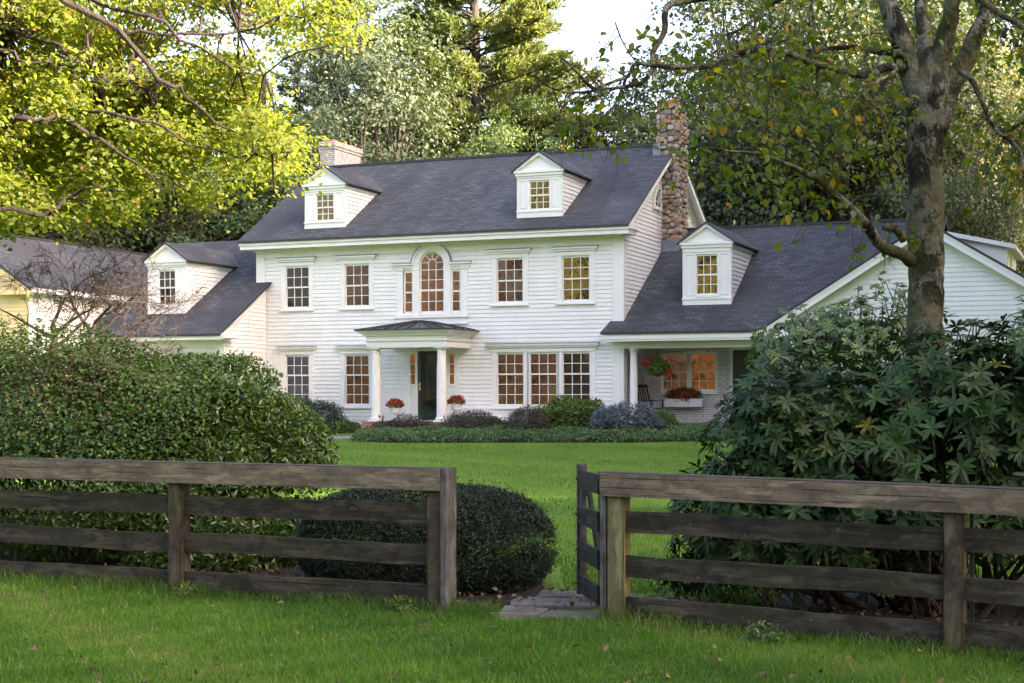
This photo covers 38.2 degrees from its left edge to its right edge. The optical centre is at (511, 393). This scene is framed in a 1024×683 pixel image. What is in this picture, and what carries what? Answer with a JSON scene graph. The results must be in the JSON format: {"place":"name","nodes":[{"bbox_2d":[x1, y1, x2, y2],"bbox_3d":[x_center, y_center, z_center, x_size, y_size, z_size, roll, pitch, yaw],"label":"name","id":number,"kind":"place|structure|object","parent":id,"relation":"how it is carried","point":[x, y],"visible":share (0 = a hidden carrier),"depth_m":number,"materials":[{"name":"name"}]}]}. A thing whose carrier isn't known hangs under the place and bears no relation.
{"place":"outdoors","nodes":[
{"label":"outdoors","id":0,"kind":"place"},
{"bbox_2d":[7,0,1013,213],"label":"sky","id":1,"kind":"structure","parent":0,"point":[584,21],"materials":[{"name":"white"}]},
{"bbox_2d":[0,431,1023,682],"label":"lawn","id":2,"kind":"structure","parent":0,"point":[554,579],"depth_m":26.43,"materials":[{"name":"green plant"}]},
{"bbox_2d":[0,39,160,328],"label":"broadleaf tree","id":3,"kind":"object","parent":2,"relation":"on","point":[55,234],"visible":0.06,"depth_m":63.50,"materials":[{"name":"green plant"}]},
{"bbox_2d":[0,220,207,486],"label":"bare tree","id":4,"kind":"object","parent":2,"relation":"on","point":[93,305],"visible":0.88,"depth_m":26.90,"materials":[{"name":"brown plant"}]},
{"bbox_2d":[17,28,220,254],"bbox_3d":[-18.189,-8.383,69.296,10.767,19.734,14.248,0,0,-7],"label":"broadleaf tree","id":5,"kind":"object","parent":2,"relation":"on","point":[131,242],"visible":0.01,"depth_m":63.95,"materials":[{"name":"green plant"}]},
{"bbox_2d":[172,580,197,598],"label":"weed","id":6,"kind":"object","parent":2,"relation":"on","point":[181,588],"visible":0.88,"depth_m":13.90,"materials":[{"name":"green plant"}]},
{"bbox_2d":[98,12,291,255],"bbox_3d":[-14.004,-7.870,65.974,9.716,18.696,10.571,0,0,1],"label":"broadleaf tree","id":7,"kind":"object","parent":2,"relation":"on","point":[196,224],"visible":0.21,"depth_m":63.80,"materials":[{"name":"green plant"}]},
{"bbox_2d":[0,0,397,251],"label":"maple tree","id":8,"kind":"object","parent":2,"relation":"on","point":[178,106],"visible":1,"depth_m":24.87,"materials":[{"name":"green plant"}]},
{"bbox_2d":[0,457,455,613],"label":"board fence","id":9,"kind":"object","parent":2,"relation":"on","point":[179,542],"visible":0.9,"depth_m":13.82,"materials":[{"name":"brown wood"}]},
{"bbox_2d":[146,51,344,249],"bbox_3d":[-12.244,-7.479,67.297,9.747,17.865,12.898,0,0,29],"label":"broadleaf tree","id":10,"kind":"object","parent":2,"relation":"on","point":[237,233],"visible":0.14,"depth_m":62.84,"materials":[{"name":"green plant"}]},
{"bbox_2d":[0,543,552,607],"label":"planting bed","id":11,"kind":"object","parent":2,"relation":"on","point":[530,592],"visible":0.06,"depth_m":15.47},
{"bbox_2d":[0,313,289,565],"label":"hedge shrub","id":12,"kind":"object","parent":11,"relation":"on","point":[89,412],"visible":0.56,"depth_m":15.96,"materials":[{"name":"green plant"}]},
{"bbox_2d":[99,358,342,572],"bbox_3d":[-3.320,0.795,16.519,2.882,2.372,2.268,0,0,17],"label":"hedge shrub","id":13,"kind":"object","parent":11,"relation":"on","point":[287,420],"visible":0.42,"depth_m":15.80,"materials":[{"name":"green plant"}]},
{"bbox_2d":[292,477,561,596],"bbox_3d":[-0.857,1.401,14.773,2.646,1.170,2.021,0,0,20],"label":"clipped yew","id":14,"kind":"object","parent":11,"relation":"on","point":[508,516],"visible":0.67,"depth_m":14.15,"materials":[{"name":"green plant"}]},
{"bbox_2d":[232,46,336,231],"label":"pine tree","id":15,"kind":"object","parent":2,"relation":"on","point":[308,93],"visible":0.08,"depth_m":69.83,"materials":[{"name":"green plant"}]},
{"bbox_2d":[275,389,310,401],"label":"green shrub","id":16,"kind":"object","parent":2,"relation":"on","point":[302,398],"visible":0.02,"depth_m":47.74,"materials":[{"name":"green plant"}]},
{"bbox_2d":[301,398,348,432],"bbox_3d":[-6.234,0.722,46.596,2.256,1.206,1.737,0,0,0],"label":"juniper shrub","id":17,"kind":"object","parent":2,"relation":"on","point":[329,413],"visible":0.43,"depth_m":46.30,"materials":[{"name":"green plant"}]},
{"bbox_2d":[271,0,405,175],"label":"pine tree","id":18,"kind":"object","parent":2,"relation":"on","point":[341,91],"visible":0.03,"depth_m":81.23,"materials":[{"name":"green plant"}]},
{"bbox_2d":[323,418,360,432],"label":"shrub","id":19,"kind":"object","parent":2,"relation":"on","point":[347,426],"visible":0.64,"depth_m":46.00,"materials":[{"name":"green plant"}]},
{"bbox_2d":[327,435,357,438],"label":"walk","id":20,"kind":"structure","parent":2,"relation":"on","point":[341,437],"depth_m":44.25,"materials":[{"name":"grey concrete"}]},
{"bbox_2d":[231,0,522,218],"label":"broadleaf tree","id":21,"kind":"object","parent":2,"relation":"on","point":[368,64],"visible":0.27,"depth_m":64.47,"materials":[{"name":"green plant"}]},
{"bbox_2d":[384,594,419,614],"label":"weed","id":22,"kind":"object","parent":2,"relation":"on","point":[401,607],"visible":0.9,"depth_m":12.92,"materials":[{"name":"green plant"}]},
{"bbox_2d":[366,1,494,143],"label":"pine tree","id":23,"kind":"object","parent":2,"relation":"on","point":[403,14],"depth_m":82.99,"materials":[{"name":"green plant"}]},
{"bbox_2d":[361,0,616,158],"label":"pine tree","id":24,"kind":"object","parent":2,"relation":"on","point":[518,21],"visible":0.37,"depth_m":72.08,"materials":[{"name":"green plant"}]},
{"bbox_2d":[445,103,535,156],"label":"broadleaf tree","id":25,"kind":"object","parent":2,"relation":"on","point":[497,133],"visible":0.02,"depth_m":65.54,"materials":[{"name":"green plant"}]},
{"bbox_2d":[0,99,1023,436],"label":"house","id":26,"kind":"structure","parent":2,"relation":"on","point":[424,289],"depth_m":46.51,"materials":[{"name":"white paint"}]},
{"bbox_2d":[163,352,187,364],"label":"window","id":27,"kind":"structure","parent":26,"relation":"in","point":[180,352],"depth_m":47.67,"materials":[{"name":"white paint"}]},
{"bbox_2d":[188,352,215,362],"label":"window","id":28,"kind":"structure","parent":26,"relation":"in","point":[188,352],"depth_m":47.28,"materials":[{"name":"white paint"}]},
{"bbox_2d":[275,256,315,311],"bbox_3d":[-7.105,-3.601,48.840,1.480,1.773,0.245,0,0,22],"label":"window","id":29,"kind":"structure","parent":26,"relation":"in","point":[299,283],"depth_m":48.90,"materials":[{"name":"white paint"}]},
{"bbox_2d":[275,346,316,402],"bbox_3d":[-7.104,-0.536,48.839,1.500,2.043,0.245,0,0,23],"label":"window","id":30,"kind":"structure","parent":26,"relation":"in","point":[299,362],"depth_m":48.89,"materials":[{"name":"white paint"}]},
{"bbox_2d":[335,345,371,408],"bbox_3d":[-5.044,-0.536,47.985,1.480,2.043,0.245,0,0,23],"label":"window","id":31,"kind":"structure","parent":26,"relation":"in","point":[356,368],"depth_m":48.08,"materials":[{"name":"white paint"}]},
{"bbox_2d":[335,254,376,309],"bbox_3d":[-5.044,-3.601,47.985,1.480,1.773,0.245,0,0,23],"label":"window","id":32,"kind":"structure","parent":26,"relation":"in","point":[356,271],"depth_m":48.05,"materials":[{"name":"white paint"}]},
{"bbox_2d":[385,398,404,419],"bbox_3d":[-3.643,0.496,45.993,0.624,0.738,0.620,0,0,0],"label":"urn","id":33,"kind":"object","parent":26,"relation":"on","point":[394,405],"visible":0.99,"depth_m":45.85,"materials":[{"name":"white ceramic"}]},
{"bbox_2d":[418,351,436,419],"bbox_3d":[-2.534,-0.260,47.020,1.000,2.180,0.140,0,0,22],"label":"front door","id":34,"kind":"structure","parent":26,"relation":"in","point":[427,360],"depth_m":47.09,"materials":[{"name":"green paint"}]},
{"bbox_2d":[390,245,471,323],"bbox_3d":[-2.559,-3.492,46.960,2.800,2.605,0.210,0,0,22],"label":"arched window","id":35,"kind":"structure","parent":26,"relation":"in","point":[431,286],"depth_m":47.03,"materials":[{"name":"white paint"}]},
{"bbox_2d":[447,395,465,415],"bbox_3d":[-1.703,0.399,45.304,0.602,0.732,0.615,0,0,0],"label":"urn","id":36,"kind":"object","parent":26,"relation":"on","point":[455,402],"visible":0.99,"depth_m":45.17,"materials":[{"name":"white ceramic"}]},
{"bbox_2d":[486,248,531,306],"bbox_3d":[-0.083,-3.601,45.931,1.480,1.773,0.245,0,0,22],"label":"window","id":37,"kind":"structure","parent":26,"relation":"in","point":[512,263],"depth_m":46.00,"materials":[{"name":"white paint"}]},
{"bbox_2d":[485,342,599,408],"bbox_3d":[0.924,-0.536,45.513,3.740,2.043,0.245,0,0,23],"label":"window","id":38,"kind":"structure","parent":26,"relation":"in","point":[509,368],"depth_m":45.94,"materials":[{"name":"white paint"}]},
{"bbox_2d":[527,351,558,407],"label":"window","id":39,"kind":"structure","parent":26,"relation":"in","point":[543,378],"depth_m":45.61,"materials":[{"name":"white paint"}]},
{"bbox_2d":[552,245,598,304],"bbox_3d":[1.932,-3.601,45.096,1.480,1.773,0.245,0,0,23],"label":"window","id":40,"kind":"structure","parent":26,"relation":"in","point":[575,264],"depth_m":45.16,"materials":[{"name":"white paint"}]},
{"bbox_2d":[557,351,595,402],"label":"window","id":41,"kind":"structure","parent":26,"relation":"in","point":[577,369],"depth_m":45.17,"materials":[{"name":"white paint"}]},
{"bbox_2d":[638,385,664,413],"bbox_3d":[4.241,0.305,45.107,0.995,1.159,0.660,0,0,42],"label":"rocking chair","id":42,"kind":"object","parent":26,"relation":"on","point":[644,400],"visible":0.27,"depth_m":45.29,"materials":[{"name":"black paint"}]},
{"bbox_2d":[640,350,672,377],"bbox_3d":[4.350,-0.896,44.450,0.938,0.910,0.806,0,0,-13],"label":"hanging basket","id":43,"kind":"object","parent":26,"relation":"hanging from","point":[655,368],"visible":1,"depth_m":44.31,"materials":[{"name":"green plant"}]},
{"bbox_2d":[653,186,661,210],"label":"attic window","id":44,"kind":"structure","parent":26,"relation":"in","point":[657,201],"depth_m":47.72,"materials":[{"name":"white paint"}]},
{"bbox_2d":[659,352,688,393],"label":"window","id":45,"kind":"structure","parent":26,"relation":"in","point":[679,361],"depth_m":46.04,"materials":[{"name":"glass"}]},
{"bbox_2d":[662,386,705,406],"bbox_3d":[5.285,0.090,45.563,1.280,0.640,0.475,0,0,23],"label":"flower box","id":46,"kind":"object","parent":26,"relation":"attached to","point":[682,399],"visible":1,"depth_m":45.46,"materials":[{"name":"white paint"}]},
{"bbox_2d":[689,352,717,393],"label":"window","id":47,"kind":"structure","parent":26,"relation":"in","point":[703,366],"depth_m":45.69,"materials":[{"name":"glass"}]},
{"bbox_2d":[730,347,763,416],"bbox_3d":[7.222,-0.270,45.143,1.140,2.280,0.160,0,0,23],"label":"side door","id":48,"kind":"structure","parent":26,"relation":"in","point":[737,365],"depth_m":45.22,"materials":[{"name":"green paint"}]},
{"bbox_2d":[0,447,1023,682],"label":"fallen leaves","id":49,"kind":"object","parent":2,"relation":"on","point":[499,596],"visible":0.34,"depth_m":13.04,"materials":[{"name":"brown plant"}]},
{"bbox_2d":[460,87,574,152],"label":"broadleaf tree","id":50,"kind":"object","parent":2,"relation":"on","point":[533,104],"visible":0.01,"depth_m":67.66,"materials":[{"name":"green plant"}]},
{"bbox_2d":[467,0,588,142],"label":"pine tree","id":51,"kind":"object","parent":2,"relation":"on","point":[523,46],"visible":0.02,"depth_m":83.65,"materials":[{"name":"green plant"}]},
{"bbox_2d":[358,434,764,442],"bbox_3d":[1.617,1.253,42.853,12.693,0.267,4.068,0,0,12],"label":"planting bed","id":52,"kind":"object","parent":2,"relation":"on","point":[574,440],"visible":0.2,"depth_m":41.59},
{"bbox_2d":[373,412,433,435],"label":"purple shrub","id":53,"kind":"object","parent":52,"relation":"on","point":[395,423],"visible":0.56,"depth_m":44.00,"materials":[{"name":"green plant"}]},
{"bbox_2d":[440,408,505,430],"bbox_3d":[-1.140,0.879,44.099,2.093,0.892,1.702,0,0,0],"label":"purple shrub","id":54,"kind":"object","parent":52,"relation":"on","point":[480,416],"visible":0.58,"depth_m":43.70,"materials":[{"name":"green plant"}]},
{"bbox_2d":[501,403,549,439],"bbox_3d":[0.364,0.818,42.557,1.478,1.114,1.265,0,0,0],"label":"purple shrub","id":55,"kind":"object","parent":52,"relation":"on","point":[517,417],"visible":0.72,"depth_m":42.27,"materials":[{"name":"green plant"}]},
{"bbox_2d":[528,401,553,419],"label":"green shrub","id":56,"kind":"object","parent":52,"relation":"on","point":[547,403],"visible":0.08,"depth_m":44.07,"materials":[{"name":"green plant"}]},
{"bbox_2d":[350,418,760,442],"bbox_3d":[1.335,1.065,42.499,12.592,0.715,4.790,0,0,22],"label":"ground cover","id":57,"kind":"object","parent":52,"relation":"on","point":[556,433],"visible":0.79,"depth_m":41.56,"materials":[{"name":"green plant"}]},
{"bbox_2d":[540,394,605,435],"bbox_3d":[1.857,0.667,43.254,2.211,1.277,1.784,0,0,0],"label":"green shrub","id":58,"kind":"object","parent":52,"relation":"on","point":[562,412],"visible":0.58,"depth_m":42.78,"materials":[{"name":"green plant"}]},
{"bbox_2d":[585,400,666,438],"bbox_3d":[3.304,0.768,42.137,2.608,1.253,2.164,0,0,0],"label":"shrub","id":59,"kind":"object","parent":52,"relation":"on","point":[599,419],"visible":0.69,"depth_m":41.77,"materials":[{"name":"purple plant"}]},
{"bbox_2d":[644,409,678,427],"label":"green shrub","id":60,"kind":"object","parent":52,"relation":"on","point":[671,418],"visible":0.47,"depth_m":42.08,"materials":[{"name":"green plant"}]},
{"bbox_2d":[567,65,643,148],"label":"broadleaf tree","id":61,"kind":"object","parent":2,"relation":"on","point":[577,144],"visible":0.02,"depth_m":73.04,"materials":[{"name":"green plant"}]},
{"bbox_2d":[637,580,697,600],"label":"weed","id":62,"kind":"object","parent":2,"relation":"on","point":[672,598],"visible":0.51,"depth_m":13.02,"materials":[{"name":"green plant"}]},
{"bbox_2d":[643,54,819,351],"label":"broadleaf tree","id":63,"kind":"object","parent":2,"relation":"on","point":[697,101],"visible":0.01,"depth_m":73.82,"materials":[{"name":"green plant"}]},
{"bbox_2d":[574,0,905,226],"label":"broadleaf tree","id":64,"kind":"object","parent":2,"relation":"on","point":[694,10],"visible":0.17,"depth_m":65.06,"materials":[{"name":"green plant"}]},
{"bbox_2d":[738,618,783,644],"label":"weed","id":65,"kind":"object","parent":2,"relation":"on","point":[756,635],"visible":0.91,"depth_m":11.53,"materials":[{"name":"green plant"}]},
{"bbox_2d":[701,1,843,203],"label":"pine tree","id":66,"kind":"object","parent":2,"relation":"on","point":[780,42],"depth_m":75.49,"materials":[{"name":"green plant"}]},
{"bbox_2d":[600,470,1023,656],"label":"board fence","id":67,"kind":"object","parent":2,"relation":"on","point":[954,587],"visible":0.9,"depth_m":11.57,"materials":[{"name":"wood"}]},
{"bbox_2d":[575,464,599,608],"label":"wooden gate","id":68,"kind":"structure","parent":67,"relation":"attached to","point":[588,483],"depth_m":13.04,"materials":[{"name":"grey wood"}]},
{"bbox_2d":[643,0,1016,242],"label":"broadleaf tree","id":69,"kind":"object","parent":2,"relation":"on","point":[898,203],"visible":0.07,"depth_m":62.52,"materials":[{"name":"green plant"}]},
{"bbox_2d":[683,0,1023,216],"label":"broadleaf tree","id":70,"kind":"object","parent":2,"relation":"on","point":[935,18],"visible":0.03,"depth_m":64.82,"materials":[{"name":"green plant"}]},
{"bbox_2d":[733,576,1023,661],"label":"planting bed","id":71,"kind":"object","parent":2,"relation":"on","point":[1008,612],"visible":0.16,"depth_m":13.11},
{"bbox_2d":[476,0,1023,602],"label":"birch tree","id":72,"kind":"object","parent":71,"relation":"on","point":[936,76],"visible":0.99,"depth_m":13.22,"materials":[{"name":"green plant"}]},
{"bbox_2d":[649,296,1023,618],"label":"rhododendron","id":73,"kind":"object","parent":71,"relation":"on","point":[976,404],"visible":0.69,"depth_m":12.63,"materials":[{"name":"green plant"}]},
{"bbox_2d":[736,279,1008,482],"bbox_3d":[4.581,0.156,19.888,3.362,3.398,3.091,0,0,-31],"label":"rhododendron","id":74,"kind":"object","parent":71,"relation":"on","point":[834,331],"visible":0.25,"depth_m":19.39,"materials":[{"name":"green plant"}]},
{"bbox_2d":[846,0,1023,246],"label":"broadleaf tree","id":75,"kind":"object","parent":2,"relation":"on","point":[1005,73],"visible":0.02,"depth_m":65.89,"materials":[{"name":"green plant"}]},
{"bbox_2d":[849,0,1021,239],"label":"broadleaf tree","id":76,"kind":"object","parent":2,"relation":"on","point":[1004,44],"depth_m":73.57,"materials":[{"name":"green plant"}]},
{"bbox_2d":[849,67,1023,274],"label":"broadleaf tree","id":77,"kind":"object","parent":2,"relation":"on","point":[998,209],"visible":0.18,"depth_m":58.62,"materials":[{"name":"green plant"}]},
{"bbox_2d":[863,16,1023,240],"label":"broadleaf tree","id":78,"kind":"object","parent":2,"relation":"on","point":[989,129],"visible":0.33,"depth_m":58.52,"materials":[{"name":"green plant"}]},
{"bbox_2d":[960,0,1023,227],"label":"pine tree","id":79,"kind":"object","parent":2,"relation":"on","point":[1004,34],"visible":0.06,"depth_m":70.94,"materials":[{"name":"green plant"}]},
{"bbox_2d":[969,0,1023,37],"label":"broadleaf tree","id":80,"kind":"object","parent":2,"relation":"on","point":[998,31],"visible":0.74,"depth_m":47.98,"materials":[{"name":"green plant"}]},
{"bbox_2d":[984,295,1023,466],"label":"rhododendron","id":81,"kind":"object","parent":2,"relation":"on","point":[1021,322],"visible":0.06,"depth_m":19.80,"materials":[{"name":"green plant"}]},
{"bbox_2d":[995,1,1023,162],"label":"broadleaf tree","id":82,"kind":"object","parent":2,"relation":"on","point":[1014,7],"visible":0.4,"depth_m":46.85,"materials":[{"name":"green plant"}]},
{"bbox_2d":[489,590,714,622],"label":"path","id":83,"kind":"structure","parent":0,"point":[523,609],"depth_m":13.13,"materials":[{"name":"grey stone"}]}
]}

